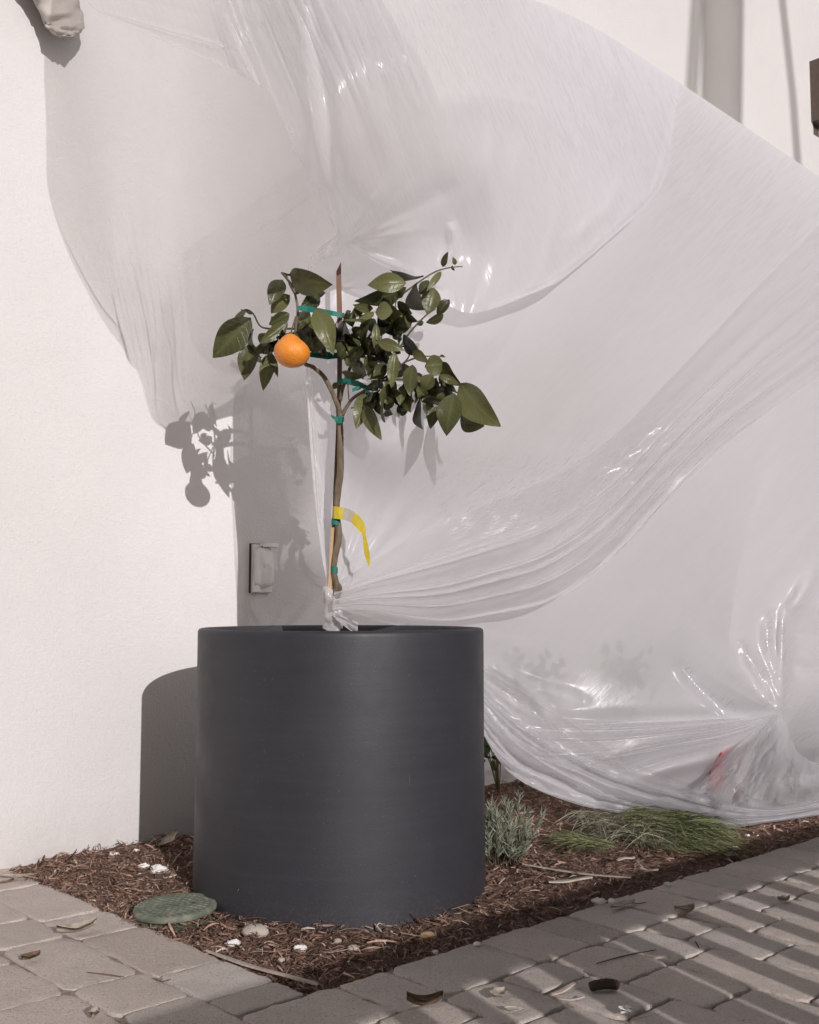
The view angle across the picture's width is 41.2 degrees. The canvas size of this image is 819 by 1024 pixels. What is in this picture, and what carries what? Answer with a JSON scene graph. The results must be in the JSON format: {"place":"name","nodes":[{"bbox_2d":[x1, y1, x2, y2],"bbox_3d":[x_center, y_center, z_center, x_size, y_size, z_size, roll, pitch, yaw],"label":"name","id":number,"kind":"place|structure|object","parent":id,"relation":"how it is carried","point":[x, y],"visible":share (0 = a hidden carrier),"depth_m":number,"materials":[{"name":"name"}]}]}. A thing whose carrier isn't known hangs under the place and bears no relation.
{"place":"outdoors","nodes":[
{"label":"outdoors","id":0,"kind":"place"},
{"bbox_2d":[0,837,818,1023],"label":"paving","id":1,"kind":"structure","parent":0,"point":[782,983],"depth_m":1.79,"materials":[{"name":"concrete"}]},
{"bbox_2d":[0,878,13,883],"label":"twig","id":2,"kind":"object","parent":1,"relation":"on","point":[9,880],"visible":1,"depth_m":2.35,"materials":[{"name":"brown wood"}]},
{"bbox_2d":[0,873,37,877],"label":"dry leaf","id":3,"kind":"object","parent":1,"relation":"on","point":[13,875],"visible":1,"depth_m":2.38,"materials":[{"name":"beige plant"}]},
{"bbox_2d":[21,950,40,959],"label":"dry leaf","id":4,"kind":"object","parent":1,"relation":"on","point":[29,955],"visible":1,"depth_m":1.84,"materials":[{"name":"brown plant"}]},
{"bbox_2d":[56,917,96,932],"bbox_3d":[-0.607,0.756,1.991,0.029,0.019,0.072,-3,-6,35],"label":"dry leaf","id":5,"kind":"object","parent":1,"relation":"on","point":[79,926],"visible":1,"depth_m":1.99,"materials":[{"name":"beige plant"}]},
{"bbox_2d":[88,1006,99,1017],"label":"dry leaf","id":6,"kind":"object","parent":1,"relation":"on","point":[93,1012],"visible":1,"depth_m":1.58,"materials":[{"name":"beige plant"}]},
{"bbox_2d":[88,972,123,976],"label":"twig","id":7,"kind":"object","parent":1,"relation":"on","point":[105,974],"visible":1,"depth_m":1.76,"materials":[{"name":"brown wood"}]},
{"bbox_2d":[407,990,442,1005],"bbox_3d":[0.023,0.731,1.640,0.055,0.021,0.018,1,-5,-10],"label":"dry leaf","id":8,"kind":"object","parent":1,"relation":"on","point":[428,999],"visible":1,"depth_m":1.64,"materials":[{"name":"brown plant"}]},
{"bbox_2d":[473,941,480,945],"bbox_3d":[0.119,0.760,1.920,0.014,0.008,0.012,0,-5,0],"label":"pebble","id":9,"kind":"object","parent":1,"relation":"on","point":[476,943],"visible":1,"depth_m":1.92,"materials":[{"name":"grey stone"}]},
{"bbox_2d":[490,986,507,997],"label":"dry leaf","id":10,"kind":"object","parent":1,"relation":"on","point":[498,992],"visible":1,"depth_m":1.67,"materials":[{"name":"beige plant"}]},
{"bbox_2d":[504,1006,522,1010],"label":"dry leaf","id":11,"kind":"object","parent":1,"relation":"on","point":[513,1008],"visible":1,"depth_m":1.61,"materials":[{"name":"beige plant"}]},
{"bbox_2d":[549,981,577,995],"bbox_3d":[0.241,0.740,1.692,0.064,0.008,0.010,4,-6,-40],"label":"bark strip","id":12,"kind":"object","parent":1,"relation":"on","point":[568,987],"visible":1,"depth_m":1.69,"materials":[{"name":"beige wood"}]},
{"bbox_2d":[550,996,584,1000],"bbox_3d":[0.240,0.738,1.656,0.052,0.007,0.008,0,-5,0],"label":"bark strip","id":13,"kind":"object","parent":1,"relation":"on","point":[568,999],"visible":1,"depth_m":1.66,"materials":[{"name":"beige wood"}]},
{"bbox_2d":[588,978,619,991],"bbox_3d":[0.303,0.735,1.696,0.049,0.019,0.016,1,-5,-10],"label":"seed pod","id":14,"kind":"object","parent":1,"relation":"on","point":[604,983],"visible":1,"depth_m":1.69,"materials":[{"name":"black plant"}]},
{"bbox_2d":[608,898,615,904],"bbox_3d":[0.406,0.783,2.193,0.017,0.013,0.021,0,-5,0],"label":"pebble","id":15,"kind":"object","parent":1,"relation":"on","point":[611,901],"visible":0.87,"depth_m":2.19,"materials":[{"name":"grey stone"}]},
{"bbox_2d":[610,899,634,907],"bbox_3d":[0.420,0.776,2.160,0.075,0.008,0.019,5,-7,-44],"label":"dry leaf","id":16,"kind":"object","parent":1,"relation":"on","point":[620,904],"visible":1,"depth_m":2.16,"materials":[{"name":"plant"}]},
{"bbox_2d":[618,1005,630,1013],"bbox_3d":[0.316,0.728,1.595,0.018,0.009,0.023,0,-5,0],"label":"paper scrap","id":17,"kind":"object","parent":1,"relation":"on","point":[624,1008],"visible":1,"depth_m":1.59,"materials":[{"name":"white paper"}]},
{"bbox_2d":[596,949,655,963],"bbox_3d":[0.368,0.756,1.857,0.137,0.003,0.007,3,-6,-32],"label":"twig","id":18,"kind":"object","parent":1,"relation":"on","point":[625,955],"visible":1,"depth_m":1.86,"materials":[{"name":"wood"}]},
{"bbox_2d":[645,954,668,958],"bbox_3d":[0.417,0.752,1.844,0.042,0.010,0.009,-4,-6,39],"label":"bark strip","id":19,"kind":"object","parent":1,"relation":"on","point":[656,957],"visible":1,"depth_m":1.84,"materials":[{"name":"beige wood"}]},
{"bbox_2d":[674,903,694,912],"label":"dry leaf","id":20,"kind":"object","parent":1,"relation":"on","point":[686,908],"visible":1,"depth_m":2.11,"materials":[{"name":"brown plant"}]},
{"bbox_2d":[777,894,790,900],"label":"dry leaf","id":21,"kind":"object","parent":1,"relation":"on","point":[784,897],"visible":1,"depth_m":2.19,"materials":[{"name":"beige plant"}]},
{"bbox_2d":[3,779,818,995],"bbox_3d":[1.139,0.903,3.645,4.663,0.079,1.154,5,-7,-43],"label":"bark mulch","id":22,"kind":"object","parent":0,"point":[104,904],"visible":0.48,"depth_m":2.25,"materials":[{"name":"brown wood"}]},
{"bbox_2d":[137,863,149,868],"bbox_3d":[-0.589,0.784,2.415,0.030,0.014,0.014,0,-5,0],"label":"white chip","id":23,"kind":"object","parent":22,"relation":"on","point":[146,865],"visible":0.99,"depth_m":2.41,"materials":[{"name":"white stone"}]},
{"bbox_2d":[150,864,168,873],"bbox_3d":[-0.553,0.790,2.406,0.045,0.026,0.026,0,-5,0],"label":"white chip","id":24,"kind":"object","parent":22,"relation":"on","point":[156,867],"visible":0.69,"depth_m":2.40,"materials":[{"name":"white stone"}]},
{"bbox_2d":[158,830,176,847],"bbox_3d":[-0.570,0.773,2.579,0.039,0.034,0.049,0,-5,0],"label":"dry leaf","id":25,"kind":"object","parent":22,"relation":"on","point":[169,837],"visible":1,"depth_m":2.58,"materials":[{"name":"brown plant"}]},
{"bbox_2d":[132,893,216,930],"bbox_3d":[-0.455,0.784,2.115,0.161,0.054,0.160,0,-5,0],"label":"valve cover","id":26,"kind":"object","parent":22,"relation":"on","point":[173,908],"visible":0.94,"depth_m":2.09,"materials":[{"name":"green plastic"}]},
{"bbox_2d":[224,939,240,946],"bbox_3d":[-0.314,0.765,1.938,0.030,0.014,0.015,1,-5,-10],"label":"white chip","id":27,"kind":"object","parent":22,"relation":"on","point":[235,941],"visible":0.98,"depth_m":1.93,"materials":[{"name":"white stone"}]},
{"bbox_2d":[242,923,268,938],"bbox_3d":[-0.281,0.767,1.992,0.051,0.027,0.043,0,-5,0],"label":"pebble","id":28,"kind":"object","parent":22,"relation":"on","point":[261,929],"visible":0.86,"depth_m":1.98,"materials":[{"name":"beige stone"}]},
{"bbox_2d":[206,950,317,985],"bbox_3d":[-0.249,0.748,1.793,0.277,0.009,0.011,-4,-6,42],"label":"bark strip","id":29,"kind":"object","parent":22,"relation":"on","point":[243,963],"visible":1,"depth_m":1.78,"materials":[{"name":"beige wood"}]},
{"bbox_2d":[277,957,284,962],"bbox_3d":[-0.219,0.765,1.863,0.014,0.009,0.013,5,-7,-44],"label":"pebble","id":30,"kind":"object","parent":22,"relation":"on","point":[282,959],"visible":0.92,"depth_m":1.86,"materials":[{"name":"white stone"}]},
{"bbox_2d":[293,944,306,951],"bbox_3d":[-0.191,0.762,1.905,0.025,0.013,0.014,0,-5,0],"label":"white chip","id":31,"kind":"object","parent":22,"relation":"on","point":[301,946],"visible":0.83,"depth_m":1.90,"materials":[{"name":"white stone"}]},
{"bbox_2d":[334,938,341,943],"bbox_3d":[-0.128,0.762,1.937,0.015,0.009,0.014,0,-5,0],"label":"pebble","id":32,"kind":"object","parent":22,"relation":"on","point":[339,940],"visible":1,"depth_m":1.93,"materials":[{"name":"beige stone"}]},
{"bbox_2d":[193,625,485,931],"bbox_3d":[-0.148,0.556,2.358,0.622,0.609,0.622,0,-5,0],"label":"planter","id":33,"kind":"object","parent":22,"relation":"on","point":[340,777],"visible":0.94,"depth_m":2.08,"materials":[{"name":"paint"}]},
{"bbox_2d":[326,263,341,630],"bbox_3d":[-0.167,-0.125,2.427,0.033,0.885,0.019,0,-5,0],"label":"plant stake","id":34,"kind":"object","parent":33,"relation":"in","point":[339,321],"visible":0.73,"depth_m":2.44,"materials":[{"name":"brown wood"}]},
{"bbox_2d":[297,306,342,317],"bbox_3d":[-0.204,-0.445,2.423,0.064,0.037,0.152,-4,-6,41],"label":"tree tie","id":35,"kind":"object","parent":34,"relation":"attached to","point":[312,310],"visible":0.77,"depth_m":2.38,"materials":[{"name":"teal plastic"}]},
{"bbox_2d":[310,352,340,358],"bbox_3d":[-0.193,-0.351,2.410,0.056,0.039,0.144,-3,-6,29],"label":"tree tie","id":36,"kind":"object","parent":34,"relation":"attached to","point":[328,356],"visible":0.59,"depth_m":2.41,"materials":[{"name":"teal plastic"}]},
{"bbox_2d":[213,252,500,603],"bbox_3d":[-0.126,-0.133,2.341,0.632,0.872,0.279,0,-5,0],"label":"citrus tree","id":37,"kind":"object","parent":33,"relation":"on","point":[468,405],"visible":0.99,"depth_m":2.34,"materials":[{"name":"green plant"}]},
{"bbox_2d":[331,566,337,573],"bbox_3d":[-0.166,0.127,2.398,0.016,0.016,0.016,0,-5,0],"label":"tree tie","id":38,"kind":"object","parent":37,"relation":"attached to","point":[334,569],"visible":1,"depth_m":2.39,"materials":[{"name":"teal plastic"}]},
{"bbox_2d":[331,518,340,524],"bbox_3d":[-0.162,0.023,2.407,0.020,0.016,0.020,0,-5,0],"label":"tree tie","id":39,"kind":"object","parent":37,"relation":"attached to","point":[335,521],"visible":1,"depth_m":2.40,"materials":[{"name":"teal plastic"}]},
{"bbox_2d":[331,415,343,422],"bbox_3d":[-0.159,-0.205,2.412,0.023,0.020,0.023,-2,-5,24],"label":"tree tie","id":40,"kind":"object","parent":37,"relation":"attached to","point":[338,419],"visible":1,"depth_m":2.41,"materials":[{"name":"teal plastic"}]},
{"bbox_2d":[333,506,369,565],"bbox_3d":[-0.130,0.051,2.378,0.086,0.134,0.028,-1,-5,10],"label":"plant tag","id":41,"kind":"object","parent":37,"relation":"attached to","point":[354,519],"visible":1,"depth_m":2.38,"materials":[{"name":"yellow plastic"}]},
{"bbox_2d":[338,378,369,393],"bbox_3d":[-0.122,-0.275,2.393,0.092,0.048,0.024,-2,-5,23],"label":"tree tie","id":42,"kind":"object","parent":37,"relation":"attached to","point":[357,384],"visible":0.99,"depth_m":2.40,"materials":[{"name":"teal plastic"}]},
{"bbox_2d":[347,944,357,950],"bbox_3d":[-0.099,0.765,1.914,0.020,0.011,0.016,0,-5,0],"label":"pebble","id":43,"kind":"object","parent":22,"relation":"on","point":[354,948],"visible":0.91,"depth_m":1.91,"materials":[{"name":"beige stone"}]},
{"bbox_2d":[420,931,436,940],"bbox_3d":[0.034,0.773,1.989,0.032,0.016,0.024,0,-5,0],"label":"pebble","id":44,"kind":"object","parent":22,"relation":"on","point":[428,934],"visible":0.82,"depth_m":1.98,"materials":[{"name":"beige stone"}]},
{"bbox_2d":[484,737,500,794],"bbox_3d":[0.250,0.743,3.374,0.120,0.289,0.235,0,-5,0],"label":"shrub","id":45,"kind":"object","parent":22,"relation":"on","point":[494,765],"visible":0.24,"depth_m":3.38,"materials":[{"name":"green plant"}]},
{"bbox_2d":[485,791,547,864],"bbox_3d":[0.220,0.736,2.562,0.186,0.166,0.241,-2,-5,26],"label":"lavender plant","id":46,"kind":"object","parent":22,"relation":"on","point":[503,830],"visible":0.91,"depth_m":2.53,"materials":[{"name":"green plant"}]},
{"bbox_2d":[548,876,592,882],"bbox_3d":[0.344,0.785,2.327,0.098,0.009,0.015,1,-5,-10],"label":"bark strip","id":47,"kind":"object","parent":22,"relation":"on","point":[574,879],"visible":1,"depth_m":2.32,"materials":[{"name":"beige wood"}]},
{"bbox_2d":[523,864,630,877],"bbox_3d":[0.366,0.793,2.405,0.253,0.007,0.010,-3,-6,32],"label":"bark strip","id":48,"kind":"object","parent":22,"relation":"on","point":[577,872],"visible":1,"depth_m":2.40,"materials":[{"name":"beige wood"}]},
{"bbox_2d":[576,808,587,819],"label":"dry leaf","id":49,"kind":"object","parent":22,"relation":"on","point":[578,813],"visible":0.52,"depth_m":3.02,"materials":[{"name":"plant"}]},
{"bbox_2d":[591,897,606,905],"bbox_3d":[0.381,0.784,2.192,0.034,0.017,0.020,0,-5,0],"label":"white chip","id":50,"kind":"object","parent":22,"relation":"on","point":[597,901],"visible":1,"depth_m":2.19,"materials":[{"name":"white stone"}]},
{"bbox_2d":[616,857,634,860],"bbox_3d":[0.499,0.802,2.525,0.014,0.009,0.071,-4,-6,42],"label":"bark strip","id":51,"kind":"object","parent":22,"relation":"on","point":[620,858],"visible":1,"depth_m":2.52,"materials":[{"name":"beige wood"}]},
{"bbox_2d":[639,867,658,871],"bbox_3d":[0.530,0.793,2.420,0.017,0.009,0.046,4,-6,-41],"label":"bark strip","id":52,"kind":"object","parent":22,"relation":"on","point":[644,869],"visible":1,"depth_m":2.42,"materials":[{"name":"beige wood"}]},
{"bbox_2d":[541,801,765,864],"bbox_3d":[0.604,0.796,2.832,0.576,0.085,0.678,0,-5,0],"label":"grassy tuft","id":53,"kind":"object","parent":22,"relation":"on","point":[662,829],"visible":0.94,"depth_m":2.69,"materials":[{"name":"green plant"}]},
{"bbox_2d":[724,851,737,858],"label":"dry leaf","id":54,"kind":"object","parent":22,"relation":"on","point":[729,856],"visible":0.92,"depth_m":2.61,"materials":[{"name":"brown plant"}]},
{"label":"ground","id":55,"kind":"structure","parent":0,"visible":0},
{"bbox_2d":[0,0,818,868],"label":"wall","id":56,"kind":"structure","parent":55,"relation":"on","point":[162,216],"depth_m":2.82,"materials":[{"name":"paint"}]},
{"bbox_2d":[33,0,84,37],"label":"wrapped bracket","id":57,"kind":"object","parent":56,"relation":"attached to","point":[62,18],"visible":1,"depth_m":2.61,"materials":[{"name":"white plastic"}]},
{"bbox_2d":[249,543,278,592],"bbox_3d":[-0.397,0.154,2.996,0.070,0.136,0.054,5,-7,-43],"label":"outlet cover","id":58,"kind":"object","parent":56,"relation":"attached to","point":[261,569],"visible":1,"depth_m":2.98,"materials":[{"name":"plastic"}]},
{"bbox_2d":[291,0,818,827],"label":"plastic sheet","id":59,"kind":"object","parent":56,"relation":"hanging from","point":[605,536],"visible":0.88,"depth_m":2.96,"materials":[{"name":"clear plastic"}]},
{"bbox_2d":[809,58,818,137],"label":"metal frame","id":60,"kind":"object","parent":56,"relation":"attached to","point":[814,80],"visible":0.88,"depth_m":5.50,"materials":[{"name":"brown metal"}]}
]}

